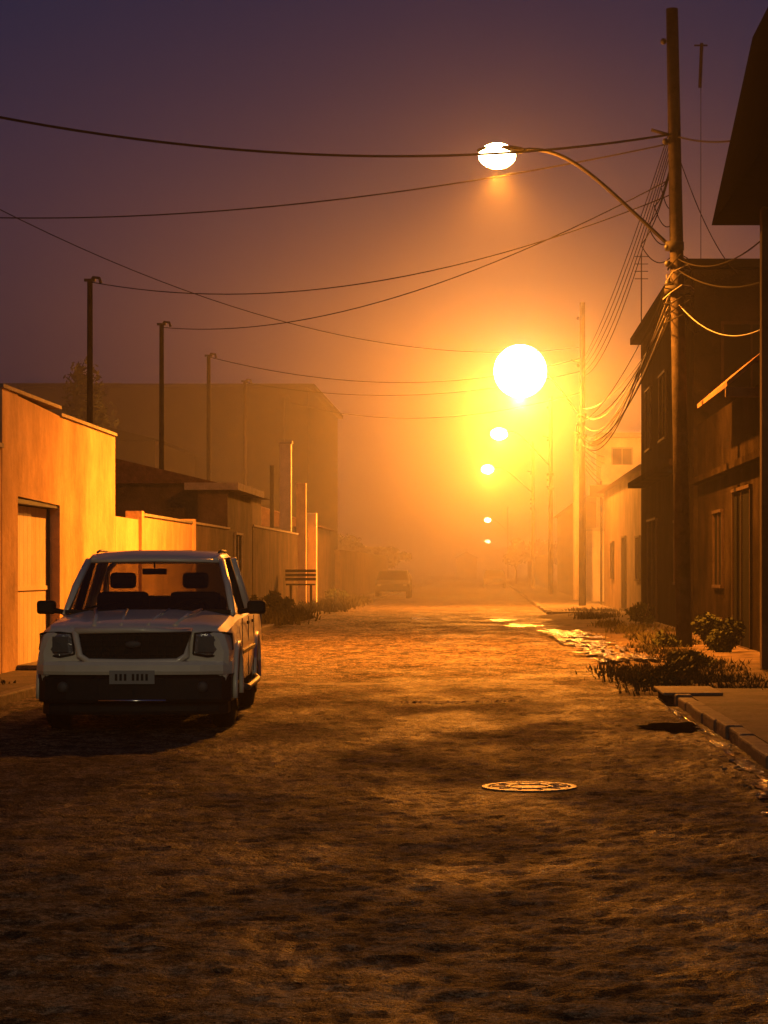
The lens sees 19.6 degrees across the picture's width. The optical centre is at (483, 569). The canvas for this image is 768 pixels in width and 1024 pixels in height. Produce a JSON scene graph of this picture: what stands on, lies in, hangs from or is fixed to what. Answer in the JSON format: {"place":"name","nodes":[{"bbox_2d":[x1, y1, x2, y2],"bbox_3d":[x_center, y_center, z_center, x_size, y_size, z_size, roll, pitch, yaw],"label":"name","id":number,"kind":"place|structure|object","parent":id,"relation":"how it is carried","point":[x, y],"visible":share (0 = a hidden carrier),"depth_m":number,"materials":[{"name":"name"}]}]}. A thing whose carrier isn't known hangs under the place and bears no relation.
{"place":"outdoors","nodes":[
{"label":"outdoors","id":0,"kind":"place"},
{"bbox_2d":[0,580,439,691],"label":"pavement","id":1,"kind":"structure","parent":0,"point":[22,678],"depth_m":28.16,"materials":[{"name":"concrete"}]},
{"bbox_2d":[261,590,295,612],"bbox_3d":[-6.018,0.987,64.151,1.105,0.832,1.178,0,0,41],"label":"bush","id":2,"kind":"object","parent":1,"relation":"on","point":[275,600],"visible":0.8,"depth_m":63.80,"materials":[{"name":"green plant"}]},
{"bbox_2d":[262,592,375,625],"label":"grass verge","id":3,"kind":"object","parent":1,"relation":"on","point":[299,612],"depth_m":69.61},
{"bbox_2d":[324,588,348,599],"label":"bush","id":4,"kind":"object","parent":3,"relation":"on","point":[336,593],"visible":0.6,"depth_m":87.72,"materials":[{"name":"green plant"}]},
{"bbox_2d":[334,549,387,595],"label":"wall","id":5,"kind":"structure","parent":0,"point":[356,573],"depth_m":113.88,"materials":[{"name":"paint"}]},
{"bbox_2d":[0,574,767,1023],"bbox_3d":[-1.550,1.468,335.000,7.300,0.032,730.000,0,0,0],"label":"road","id":6,"kind":"structure","parent":0,"point":[302,852],"depth_m":11.68,"materials":[{"name":"dirt"}]},
{"bbox_2d":[36,549,265,727],"bbox_3d":[-3.246,0.634,22.358,2.200,1.672,5.199,0,0,-3],"label":"suv","id":7,"kind":"object","parent":6,"relation":"on","point":[155,632],"visible":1,"depth_m":20.04,"materials":[{"name":"paint"}]},
{"bbox_2d":[375,570,411,597],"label":"parked car","id":8,"kind":"object","parent":6,"relation":"on","point":[393,580],"visible":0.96,"depth_m":112.58,"materials":[{"name":"black metal"}]},
{"bbox_2d":[258,681,552,685],"bbox_3d":[-2.100,1.460,28.584,6.000,0.036,1.284,0,0,0],"label":"road joint","id":9,"kind":"object","parent":6,"relation":"on","point":[426,684],"visible":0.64,"depth_m":28.39,"materials":[{"name":"stone"}]},
{"bbox_2d":[393,699,518,703],"bbox_3d":[-0.276,1.460,24.539,1.514,0.036,0.600,0,0,-13],"label":"road joint","id":10,"kind":"object","parent":6,"relation":"on","point":[438,702],"visible":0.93,"depth_m":24.38,"materials":[{"name":"stone"}]},
{"bbox_2d":[483,570,505,587],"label":"parked car","id":11,"kind":"object","parent":6,"relation":"on","point":[494,576],"visible":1,"depth_m":175.45,"materials":[{"name":"black metal"}]},
{"bbox_2d":[482,781,576,791],"bbox_3d":[0.310,1.472,14.950,0.640,0.037,0.640,0,0,0],"label":"manhole cover","id":12,"kind":"object","parent":6,"relation":"on","point":[528,786],"visible":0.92,"depth_m":14.90,"materials":[{"name":"metal"}]},
{"bbox_2d":[567,631,767,807],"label":"gutter rubble","id":13,"kind":"object","parent":6,"relation":"on","point":[589,655],"visible":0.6,"depth_m":36.42,"materials":[{"name":"stone"}]},
{"bbox_2d":[637,722,699,731],"bbox_3d":[1.716,1.450,20.486,0.604,0.001,1.333,0,0,0],"label":"pothole","id":14,"kind":"object","parent":6,"relation":"on","point":[680,726],"visible":1,"depth_m":20.50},
{"bbox_2d":[705,736,733,755],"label":"puddle","id":15,"kind":"object","parent":6,"relation":"on","point":[721,743],"visible":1,"depth_m":18.48,"materials":[{"name":"liquid"}]},
{"bbox_2d":[732,757,767,782],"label":"puddle","id":16,"kind":"object","parent":6,"relation":"on","point":[750,766],"visible":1,"depth_m":16.34,"materials":[{"name":"liquid"}]},
{"bbox_2d":[753,781,767,797],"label":"puddle","id":17,"kind":"object","parent":6,"relation":"on","point":[764,794],"visible":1,"depth_m":14.70,"materials":[{"name":"liquid"}]},
{"bbox_2d":[0,0,767,571],"label":"sky","id":18,"kind":"structure","parent":0,"point":[356,77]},
{"bbox_2d":[455,551,477,578],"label":"end house","id":19,"kind":"structure","parent":0,"point":[466,564],"depth_m":330.00,"materials":[{"name":"paint"}]},
{"bbox_2d":[409,572,603,604],"bbox_3d":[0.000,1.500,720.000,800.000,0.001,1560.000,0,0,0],"label":"ground","id":20,"kind":"structure","parent":0,"point":[419,577],"depth_m":473.77,"materials":[{"name":"soil"}]},
{"bbox_2d":[0,448,0,673],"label":"wall","id":21,"kind":"structure","parent":20,"relation":"on","point":[0,560],"depth_m":29.21,"materials":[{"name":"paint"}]},
{"bbox_2d":[0,388,17,672],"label":"wall","id":22,"kind":"structure","parent":20,"relation":"on","point":[9,517],"depth_m":29.76,"materials":[{"name":"paint"}]},
{"bbox_2d":[0,383,61,408],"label":"coping","id":23,"kind":"object","parent":22,"relation":"on","point":[42,403],"visible":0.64,"depth_m":31.41,"materials":[{"name":"concrete"}]},
{"bbox_2d":[50,422,114,624],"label":"wall","id":24,"kind":"structure","parent":20,"relation":"on","point":[82,523],"depth_m":34.92,"materials":[{"name":"paint"}]},
{"bbox_2d":[18,499,58,508],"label":"gate lintel","id":25,"kind":"structure","parent":24,"relation":"attached to","point":[29,503],"depth_m":31.87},
{"bbox_2d":[18,505,18,664],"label":"gate panel","id":26,"kind":"structure","parent":25,"relation":"attached to","point":[18,584],"depth_m":31.20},
{"bbox_2d":[19,506,22,664],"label":"gate panel","id":27,"kind":"structure","parent":25,"relation":"attached to","point":[20,584],"depth_m":31.33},
{"bbox_2d":[23,506,26,663],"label":"gate panel","id":28,"kind":"structure","parent":25,"relation":"attached to","point":[24,584],"depth_m":31.61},
{"bbox_2d":[27,507,30,662],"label":"gate panel","id":29,"kind":"structure","parent":25,"relation":"attached to","point":[28,584],"depth_m":31.88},
{"bbox_2d":[31,507,34,661],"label":"gate panel","id":30,"kind":"structure","parent":25,"relation":"attached to","point":[32,584],"depth_m":32.17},
{"bbox_2d":[35,508,38,660],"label":"gate panel","id":31,"kind":"structure","parent":25,"relation":"attached to","point":[36,580],"depth_m":32.45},
{"bbox_2d":[39,508,42,643],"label":"gate panel","id":32,"kind":"structure","parent":25,"relation":"attached to","point":[40,564],"depth_m":32.75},
{"bbox_2d":[43,509,46,631],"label":"gate panel","id":33,"kind":"structure","parent":25,"relation":"attached to","point":[44,562],"depth_m":33.05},
{"bbox_2d":[18,396,59,504],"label":"wall over","id":34,"kind":"structure","parent":24,"relation":"attached to","point":[38,453],"depth_m":31.70,"materials":[{"name":"paint"}]},
{"bbox_2d":[47,509,49,627],"bbox_3d":[-6.565,0.230,33.250,0.130,2.280,0.100,0,0,0],"label":"gate jamb","id":35,"kind":"object","parent":24,"relation":"attached to","point":[48,561],"visible":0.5,"depth_m":33.20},
{"bbox_2d":[60,416,114,440],"bbox_3d":[-6.475,-2.260,35.800,0.250,0.080,5.000,0,0,0],"label":"wall infill","id":36,"kind":"object","parent":24,"relation":"on","point":[84,427],"depth_m":35.54,"materials":[{"name":"paint"}]},
{"bbox_2d":[54,413,116,435],"bbox_3d":[-6.485,-2.325,35.825,0.330,0.050,5.050,0,0,0],"label":"coping","id":37,"kind":"object","parent":36,"relation":"on","point":[86,423],"visible":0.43,"depth_m":35.37,"materials":[{"name":"concrete"}]},
{"bbox_2d":[61,356,110,428],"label":"tree","id":38,"kind":"object","parent":20,"relation":"on","point":[77,403],"visible":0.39,"depth_m":80.66,"materials":[{"name":"green plant"}]},
{"bbox_2d":[66,401,119,428],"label":"tree","id":39,"kind":"object","parent":20,"relation":"on","point":[113,423],"visible":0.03,"depth_m":94.81,"materials":[{"name":"green plant"}]},
{"bbox_2d":[84,276,101,423],"bbox_3d":[-9.219,-2.720,52.500,0.423,8.440,0.170,0,0,0],"label":"lot post","id":40,"kind":"object","parent":20,"relation":"on","point":[90,350],"visible":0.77,"depth_m":52.45,"materials":[{"name":"concrete"}]},
{"bbox_2d":[115,516,138,550],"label":"wall","id":41,"kind":"structure","parent":20,"relation":"on","point":[126,534],"depth_m":39.52,"materials":[{"name":"paint"}]},
{"bbox_2d":[126,511,143,549],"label":"pillar","id":42,"kind":"structure","parent":20,"relation":"on","point":[139,515],"depth_m":40.90,"materials":[{"name":"paint"}]},
{"bbox_2d":[107,427,201,476],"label":"warehouse","id":43,"kind":"structure","parent":20,"relation":"on","point":[136,448],"depth_m":88.00,"materials":[{"name":"paint"}]},
{"bbox_2d":[157,321,171,469],"bbox_3d":[-9.219,-2.845,64.200,0.423,8.690,0.170,0,0,0],"label":"lot post","id":44,"kind":"object","parent":20,"relation":"on","point":[161,396],"visible":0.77,"depth_m":64.14,"materials":[{"name":"concrete"}]},
{"bbox_2d":[144,516,191,549],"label":"wall","id":45,"kind":"structure","parent":20,"relation":"on","point":[162,534],"depth_m":44.51,"materials":[{"name":"paint"}]},
{"bbox_2d":[16,384,342,591],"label":"warehouse","id":46,"kind":"structure","parent":20,"relation":"on","point":[312,433],"depth_m":104.00,"materials":[{"name":"paint"}]},
{"bbox_2d":[115,458,269,525],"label":"house","id":47,"kind":"structure","parent":20,"relation":"on","point":[151,490],"depth_m":57.00,"materials":[{"name":"paint"}]},
{"bbox_2d":[205,353,216,480],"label":"lot post","id":48,"kind":"object","parent":20,"relation":"on","point":[208,473],"visible":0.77,"depth_m":75.14,"materials":[{"name":"concrete"}]},
{"bbox_2d":[196,524,228,554],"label":"wall","id":49,"kind":"structure","parent":20,"relation":"on","point":[209,538],"depth_m":51.88,"materials":[{"name":"paint"}]},
{"bbox_2d":[0,579,444,704],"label":"kerb","id":50,"kind":"structure","parent":20,"relation":"on","point":[16,694],"depth_m":25.34,"materials":[{"name":"concrete"}]},
{"bbox_2d":[198,490,251,597],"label":"walls","id":51,"kind":"structure","parent":20,"relation":"on","point":[230,509],"depth_m":57.11,"materials":[{"name":"paint"}]},
{"bbox_2d":[184,483,263,497],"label":"roof slab","id":52,"kind":"structure","parent":51,"relation":"on","point":[243,489],"depth_m":55.70,"materials":[{"name":"concrete"}]},
{"bbox_2d":[241,379,251,485],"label":"lot post","id":53,"kind":"object","parent":20,"relation":"on","point":[244,436],"visible":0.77,"depth_m":86.54,"materials":[{"name":"concrete"}]},
{"bbox_2d":[270,465,273,527],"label":"lot post","id":54,"kind":"object","parent":20,"relation":"on","point":[271,496],"visible":0.35,"depth_m":72.44,"materials":[{"name":"concrete"}]},
{"bbox_2d":[252,527,297,613],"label":"wall","id":55,"kind":"structure","parent":20,"relation":"on","point":[274,555],"depth_m":68.28,"materials":[{"name":"paint"}]},
{"bbox_2d":[280,444,291,531],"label":"tall column","id":56,"kind":"structure","parent":20,"relation":"on","point":[285,487],"depth_m":77.60,"materials":[{"name":"paint"}]},
{"bbox_2d":[261,506,334,600],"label":"shed","id":57,"kind":"structure","parent":20,"relation":"on","point":[323,559],"depth_m":93.34,"materials":[{"name":"paint"}]},
{"bbox_2d":[285,569,315,607],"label":"bench","id":58,"kind":"object","parent":20,"relation":"on","point":[298,579],"visible":0.88,"depth_m":69.73,"materials":[{"name":"brown wood"}]},
{"bbox_2d":[296,483,306,604],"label":"column","id":59,"kind":"structure","parent":20,"relation":"on","point":[301,509],"depth_m":79.50,"materials":[{"name":"paint"}]},
{"bbox_2d":[307,513,316,602],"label":"short column","id":60,"kind":"structure","parent":20,"relation":"on","point":[311,540],"depth_m":82.50,"materials":[{"name":"paint"}]},
{"bbox_2d":[338,533,367,552],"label":"tree","id":61,"kind":"object","parent":20,"relation":"on","point":[348,544],"visible":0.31,"depth_m":168.74,"materials":[{"name":"green plant"}]},
{"bbox_2d":[364,546,411,567],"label":"tree","id":62,"kind":"object","parent":20,"relation":"on","point":[392,554],"visible":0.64,"depth_m":189.42,"materials":[{"name":"green plant"}]},
{"bbox_2d":[503,538,530,583],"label":"tree","id":63,"kind":"object","parent":20,"relation":"on","point":[518,553],"visible":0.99,"depth_m":213.96,"materials":[{"name":"green plant"}]},
{"bbox_2d":[528,442,534,587],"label":"utility pole","id":64,"kind":"object","parent":20,"relation":"on","point":[532,503],"visible":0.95,"depth_m":164.90,"materials":[{"name":"concrete"}]},
{"bbox_2d":[528,554,547,588],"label":"wall","id":65,"kind":"structure","parent":20,"relation":"on","point":[541,571],"depth_m":178.45,"materials":[{"name":"paint"}]},
{"bbox_2d":[527,539,556,565],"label":"tree","id":66,"kind":"object","parent":20,"relation":"on","point":[541,547],"visible":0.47,"depth_m":239.27,"materials":[{"name":"green plant"}]},
{"bbox_2d":[543,396,553,593],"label":"utility pole","id":67,"kind":"object","parent":20,"relation":"on","point":[550,474],"visible":0.97,"depth_m":121.90,"materials":[{"name":"concrete"}]},
{"bbox_2d":[491,428,548,464],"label":"street lamp","id":68,"kind":"object","parent":67,"relation":"attached to","point":[499,433],"visible":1,"depth_m":121.85,"materials":[{"name":"metal"}]},
{"bbox_2d":[590,481,607,604],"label":"street sign","id":69,"kind":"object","parent":20,"relation":"on","point":[594,489],"visible":0.72,"depth_m":94.95,"materials":[{"name":"metal"}]},
{"bbox_2d":[604,470,640,613],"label":"walls","id":70,"kind":"structure","parent":20,"relation":"on","point":[622,508],"depth_m":79.28,"materials":[{"name":"paint"}]},
{"bbox_2d":[597,464,640,492],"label":"roof","id":71,"kind":"structure","parent":70,"relation":"on","point":[636,469],"depth_m":75.67,"materials":[{"name":"metal"}]},
{"bbox_2d":[525,597,767,768],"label":"kerb","id":72,"kind":"structure","parent":20,"relation":"on","point":[752,745],"depth_m":19.65,"materials":[{"name":"concrete"}]},
{"bbox_2d":[536,612,767,695],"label":"verge","id":73,"kind":"structure","parent":20,"relation":"on","point":[569,623],"depth_m":39.22,"materials":[{"name":"soil"}]},
{"bbox_2d":[561,606,704,646],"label":"grass verge","id":74,"kind":"object","parent":73,"relation":"on","point":[642,636],"depth_m":52.96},
{"bbox_2d":[624,601,655,623],"bbox_3d":[3.951,1.128,55.990,0.806,0.656,0.901,0,0,-21],"label":"bush","id":75,"kind":"object","parent":73,"relation":"on","point":[633,613],"visible":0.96,"depth_m":55.88,"materials":[{"name":"green plant"}]},
{"bbox_2d":[628,674,693,687],"bbox_3d":[2.184,1.407,27.245,0.790,0.252,0.703,0,0,0],"label":"bush","id":76,"kind":"object","parent":73,"relation":"on","point":[670,680],"visible":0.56,"depth_m":27.09,"materials":[{"name":"green plant"}]},
{"bbox_2d":[651,629,681,647],"bbox_3d":[3.279,1.273,39.613,0.567,0.419,0.491,0,0,0],"label":"bush","id":77,"kind":"object","parent":73,"relation":"on","point":[663,638],"visible":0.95,"depth_m":39.51,"materials":[{"name":"green plant"}]},
{"bbox_2d":[651,7,691,646],"bbox_3d":[3.393,-4.300,40.000,0.755,11.605,0.360,0,0,0],"label":"utility pole","id":78,"kind":"object","parent":73,"relation":"on","point":[674,245],"visible":0.98,"depth_m":39.89,"materials":[{"name":"wood"}]},
{"bbox_2d":[0,116,759,484],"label":"overhead cables","id":79,"kind":"object","parent":78,"relation":"attached to","point":[658,330],"visible":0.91,"depth_m":44.39,"materials":[{"name":"rubber"}]},
{"bbox_2d":[477,143,666,243],"bbox_3d":[1.702,-6.679,40.000,3.644,2.010,0.442,0,0,0],"label":"street lamp","id":80,"kind":"object","parent":78,"relation":"attached to","point":[500,161],"visible":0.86,"depth_m":39.95,"materials":[{"name":"metal"}]},
{"bbox_2d":[575,657,767,695],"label":"grass verge","id":81,"kind":"object","parent":73,"relation":"on","point":[623,673],"depth_m":28.75,"materials":[{"name":"plant"}]},
{"bbox_2d":[647,661,701,676],"bbox_3d":[2.526,1.357,28.976,0.696,0.319,0.658,0,0,-43],"label":"bush","id":82,"kind":"object","parent":73,"relation":"on","point":[672,668],"visible":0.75,"depth_m":28.84,"materials":[{"name":"green plant"}]},
{"bbox_2d":[613,640,751,667],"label":"grass verge","id":83,"kind":"object","parent":73,"relation":"on","point":[647,647],"depth_m":37.52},
{"bbox_2d":[664,650,716,666],"bbox_3d":[2.907,1.306,31.930,0.706,0.306,0.720,0,0,-34],"label":"bush","id":84,"kind":"object","parent":73,"relation":"on","point":[679,657],"visible":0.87,"depth_m":31.82,"materials":[{"name":"green plant"}]},
{"bbox_2d":[690,611,722,649],"bbox_3d":[3.962,1.164,38.588,0.736,0.890,0.586,0,0,0],"label":"bush","id":85,"kind":"object","parent":73,"relation":"on","point":[705,626],"visible":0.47,"depth_m":38.48,"materials":[{"name":"green plant"}]},
{"bbox_2d":[705,617,745,651],"bbox_3d":[4.065,1.156,37.188,0.694,0.744,0.631,0,0,0],"label":"bush","id":86,"kind":"object","parent":73,"relation":"on","point":[723,638],"visible":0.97,"depth_m":37.10,"materials":[{"name":"green plant"}]},
{"bbox_2d":[760,207,767,669],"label":"pillar","id":87,"kind":"structure","parent":73,"relation":"on","point":[764,437],"depth_m":30.20,"materials":[{"name":"paint"}]},
{"bbox_2d":[653,686,722,704],"bbox_3d":[2.275,1.410,24.750,0.650,0.150,1.400,0,0,0],"label":"storm drain","id":88,"kind":"object","parent":20,"relation":"on","point":[665,693],"visible":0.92,"depth_m":24.49,"materials":[{"name":"concrete"}]},
{"bbox_2d":[641,269,759,632],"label":"walls","id":89,"kind":"structure","parent":20,"relation":"on","point":[713,307],"depth_m":48.52,"materials":[{"name":"paint"}]},
{"bbox_2d":[646,390,649,448],"bbox_3d":[4.541,-4.100,60.900,0.012,1.600,1.800,0,0,0],"label":"pane","id":90,"kind":"object","parent":89,"relation":"attached to","point":[647,419],"visible":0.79,"depth_m":61.31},
{"bbox_2d":[628,458,688,487],"bbox_3d":[4.325,-2.375,56.000,0.450,0.150,14.000,0,0,0],"label":"ledge","id":91,"kind":"object","parent":89,"relation":"attached to","point":[664,469],"visible":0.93,"depth_m":54.93,"materials":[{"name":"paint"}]},
{"bbox_2d":[660,374,664,438],"bbox_3d":[4.541,-4.100,56.000,0.012,1.600,2.000,0,0,0],"label":"pane","id":92,"kind":"object","parent":89,"relation":"attached to","point":[663,406],"visible":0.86,"depth_m":55.87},
{"bbox_2d":[630,259,759,344],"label":"roof slab","id":93,"kind":"structure","parent":89,"relation":"on","point":[638,333],"depth_m":47.95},
{"bbox_2d":[694,43,707,87],"bbox_3d":[4.900,-9.226,50.004,0.300,5.252,0.072,0,0,0],"label":"tv antenna","id":94,"kind":"object","parent":93,"relation":"on","point":[701,45],"visible":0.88,"depth_m":49.97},
{"bbox_2d":[721,324,723,383],"bbox_3d":[5.170,-4.600,47.973,0.060,1.400,0.047,0,0,0],"label":"frame","id":95,"kind":"object","parent":89,"relation":"attached to","point":[722,354],"visible":0.79,"depth_m":47.95,"materials":[{"name":"brown wood"}]},
{"bbox_2d":[724,324,759,388],"bbox_3d":[5.800,-4.600,47.991,1.200,1.400,0.012,0,0,0],"label":"pane","id":96,"kind":"object","parent":89,"relation":"attached to","point":[737,353],"visible":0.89,"depth_m":47.98,"materials":[{"name":"glass"}]},
{"bbox_3d":[4.513,1.390,59.500,0.067,0.060,3.120,0,0,0],"label":"frame bottom","id":97,"kind":"object","parent":89,"relation":"attached to","visible":0},
{"bbox_2d":[656,520,657,621],"bbox_3d":[4.523,0.030,57.970,0.047,2.660,0.060,0,0,0],"label":"frame","id":98,"kind":"object","parent":97,"relation":"on","point":[656,570],"visible":1,"depth_m":57.94,"materials":[{"name":"brown wood"}]},
{"bbox_2d":[689,353,759,651],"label":"shop","id":99,"kind":"structure","parent":20,"relation":"on","point":[726,480],"depth_m":40.60,"materials":[{"name":"paint"}]},
{"bbox_3d":[6.050,-1.720,27.750,2.900,6.440,7.500,0,0,0],"label":"wall","id":100,"kind":"object","parent":20,"relation":"on","visible":0},
{"bbox_2d":[712,8,767,224],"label":"roof","id":101,"kind":"structure","parent":100,"relation":"on","point":[742,198],"depth_m":29.69,"materials":[{"name":"brown"}]},
{"bbox_2d":[506,580,623,613],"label":"pavement","id":102,"kind":"structure","parent":0,"point":[555,602],"depth_m":104.79,"materials":[{"name":"concrete"}]},
{"bbox_2d":[573,432,578,599],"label":"pillar","id":103,"kind":"object","parent":102,"relation":"on","point":[575,525],"visible":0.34,"depth_m":99.87,"materials":[{"name":"paint"}]},
{"bbox_2d":[571,302,586,605],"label":"utility pole","id":104,"kind":"object","parent":102,"relation":"on","point":[581,415],"visible":0.94,"depth_m":83.90,"materials":[{"name":"concrete"}]},
{"bbox_2d":[494,345,578,413],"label":"street lamp","id":105,"kind":"object","parent":104,"relation":"attached to","point":[524,384],"visible":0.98,"depth_m":83.31,"materials":[{"name":"metal"}]},
{"bbox_2d":[553,495,595,595],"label":"row house","id":106,"kind":"structure","parent":0,"point":[564,517],"depth_m":131.80,"materials":[{"name":"paint"}]},
{"bbox_2d":[586,531,603,600],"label":"ground floor","id":107,"kind":"structure","parent":0,"point":[592,565],"depth_m":104.00,"materials":[{"name":"paint"}]},
{"bbox_2d":[596,438,640,527],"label":"wall","id":108,"kind":"structure","parent":0,"point":[605,449],"depth_m":104.80,"materials":[{"name":"paint"}]},
{"bbox_2d":[588,433,640,446],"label":"roof slab","id":109,"kind":"structure","parent":108,"relation":"on","point":[624,435],"depth_m":103.80,"materials":[{"name":"concrete"}]},
{"bbox_2d":[692,688,767,743],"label":"pavement","id":110,"kind":"structure","parent":0,"point":[746,708],"depth_m":22.36,"materials":[{"name":"concrete"}]},
{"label":"balcony floor","id":111,"kind":"structure","parent":0,"visible":0},
{"bbox_2d":[601,465,637,483],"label":"balcony wall","id":112,"kind":"structure","parent":111,"relation":"on","point":[610,474],"depth_m":103.85,"materials":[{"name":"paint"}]},
{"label":"frame bottom","id":113,"kind":"object","parent":111,"relation":"on","visible":0},
{"bbox_2d":[613,449,631,464],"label":"pane","id":114,"kind":"object","parent":113,"relation":"on","point":[617,456],"visible":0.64,"depth_m":104.78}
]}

